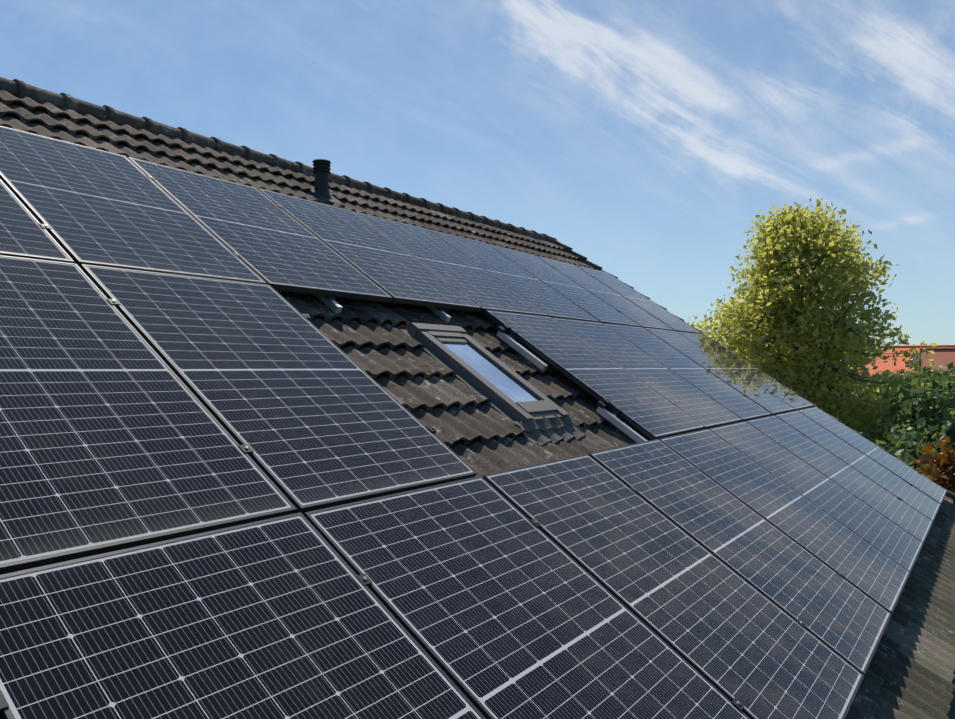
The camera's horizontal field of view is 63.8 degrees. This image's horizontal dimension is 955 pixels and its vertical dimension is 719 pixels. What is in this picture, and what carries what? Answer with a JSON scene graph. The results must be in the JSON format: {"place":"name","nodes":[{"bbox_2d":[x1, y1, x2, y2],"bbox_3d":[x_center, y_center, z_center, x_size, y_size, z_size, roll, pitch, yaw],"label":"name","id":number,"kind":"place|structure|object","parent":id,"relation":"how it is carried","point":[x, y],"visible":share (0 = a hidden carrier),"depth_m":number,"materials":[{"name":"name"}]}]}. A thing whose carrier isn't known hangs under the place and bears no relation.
{"place":"outdoors","nodes":[
{"label":"outdoors","id":0,"kind":"place"},
{"bbox_2d":[284,298,607,420],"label":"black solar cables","id":1,"kind":"object","parent":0,"point":[380,310],"visible":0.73,"depth_m":4.90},
{"bbox_2d":[0,0,954,346],"label":"sky","id":2,"kind":"structure","parent":0,"point":[645,138],"materials":[{"name":"blue"}]},
{"bbox_2d":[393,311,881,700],"bbox_3d":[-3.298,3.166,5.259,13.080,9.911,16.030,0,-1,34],"label":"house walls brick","id":3,"kind":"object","parent":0,"point":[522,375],"depth_m":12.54,"materials":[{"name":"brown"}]},
{"bbox_2d":[0,93,547,379],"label":"roof slope","id":4,"kind":"structure","parent":3,"relation":"on","point":[379,348],"depth_m":10.72,"materials":[{"name":"tile"}]},
{"bbox_2d":[0,77,556,242],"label":"roof ridge tiles","id":5,"kind":"object","parent":4,"relation":"on","point":[18,87],"visible":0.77,"depth_m":6.79,"materials":[{"name":"concrete"}]},
{"bbox_2d":[0,89,954,718],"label":"roof tiles","id":6,"kind":"structure","parent":3,"relation":"on","point":[910,671],"depth_m":4.89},
{"bbox_2d":[305,187,344,206],"bbox_3d":[-1.420,-1.492,7.096,0.280,0.050,0.280,39,20,28],"label":"flashing","id":7,"kind":"object","parent":6,"relation":"on","point":[316,194],"visible":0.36,"depth_m":7.01,"materials":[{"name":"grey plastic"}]},
{"bbox_2d":[312,159,331,199],"bbox_3d":[-1.445,-1.651,7.115,0.220,0.378,0.220,0,-1,34],"label":"roof vent pipe","id":8,"kind":"object","parent":7,"relation":"on","point":[321,169],"visible":0.88,"depth_m":7.06,"materials":[{"name":"black plastic"}]},
{"bbox_2d":[0,175,921,713],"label":"panel clamps","id":9,"kind":"object","parent":6,"relation":"attached to","point":[512,341],"visible":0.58,"depth_m":5.15,"materials":[{"name":"silver metal"}]},
{"bbox_2d":[0,126,946,718],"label":"solar panel array","id":10,"kind":"object","parent":6,"relation":"on","point":[170,548],"visible":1,"depth_m":3.00,"materials":[{"name":"glass"}]},
{"bbox_2d":[400,323,568,422],"bbox_3d":[0.049,0.094,4.880,1.050,0.120,0.630,39,20,28],"label":"skylight","id":11,"kind":"object","parent":6,"relation":"in","point":[483,371],"visible":0.81,"depth_m":4.80},
{"bbox_2d":[514,414,589,444],"bbox_3d":[0.461,0.414,4.594,0.180,0.081,0.710,39,20,28],"label":"skylight flashing","id":12,"kind":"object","parent":6,"relation":"on","point":[538,436],"depth_m":4.55,"materials":[{"name":"grey metal"}]},
{"bbox_2d":[553,240,954,502],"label":"verge tiles","id":13,"kind":"object","parent":6,"relation":"attached to","point":[950,494],"visible":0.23,"depth_m":11.23,"materials":[{"name":"concrete"}]},
{"bbox_2d":[858,337,954,376],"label":"neighbouring roof","id":14,"kind":"structure","parent":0,"point":[889,365],"depth_m":63.15,"materials":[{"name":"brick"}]},
{"label":"terrain","id":15,"kind":"structure","parent":0,"visible":0},
{"bbox_2d":[719,250,888,436],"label":"grey-green tree branches","id":16,"kind":"object","parent":15,"relation":"on","point":[873,358],"depth_m":31.40,"materials":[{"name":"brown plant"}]},
{"bbox_2d":[688,191,937,449],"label":"yellow tree branches","id":17,"kind":"object","parent":15,"relation":"on","point":[803,250],"visible":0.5,"depth_m":23.25,"materials":[{"name":"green plant"}]},
{"bbox_2d":[860,368,905,448],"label":"tree branches","id":18,"kind":"object","parent":15,"relation":"on","point":[887,371],"depth_m":35.74,"materials":[{"name":"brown plant"}]},
{"bbox_2d":[853,362,954,464],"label":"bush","id":19,"kind":"object","parent":15,"relation":"on","point":[929,377],"visible":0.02,"depth_m":25.29,"materials":[{"name":"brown plant"}]},
{"bbox_2d":[855,367,954,477],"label":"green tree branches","id":20,"kind":"object","parent":15,"relation":"on","point":[915,425],"visible":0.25,"depth_m":19.26,"materials":[{"name":"green plant"}]},
{"bbox_2d":[911,435,954,492],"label":"shrub","id":21,"kind":"object","parent":15,"relation":"on","point":[943,472],"visible":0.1,"depth_m":15.98,"materials":[{"name":"orange plant"}]},
{"bbox_2d":[919,347,954,378],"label":"building wall","id":22,"kind":"structure","parent":15,"relation":"on","point":[943,356],"depth_m":55.59,"materials":[{"name":"brick"}]}
]}

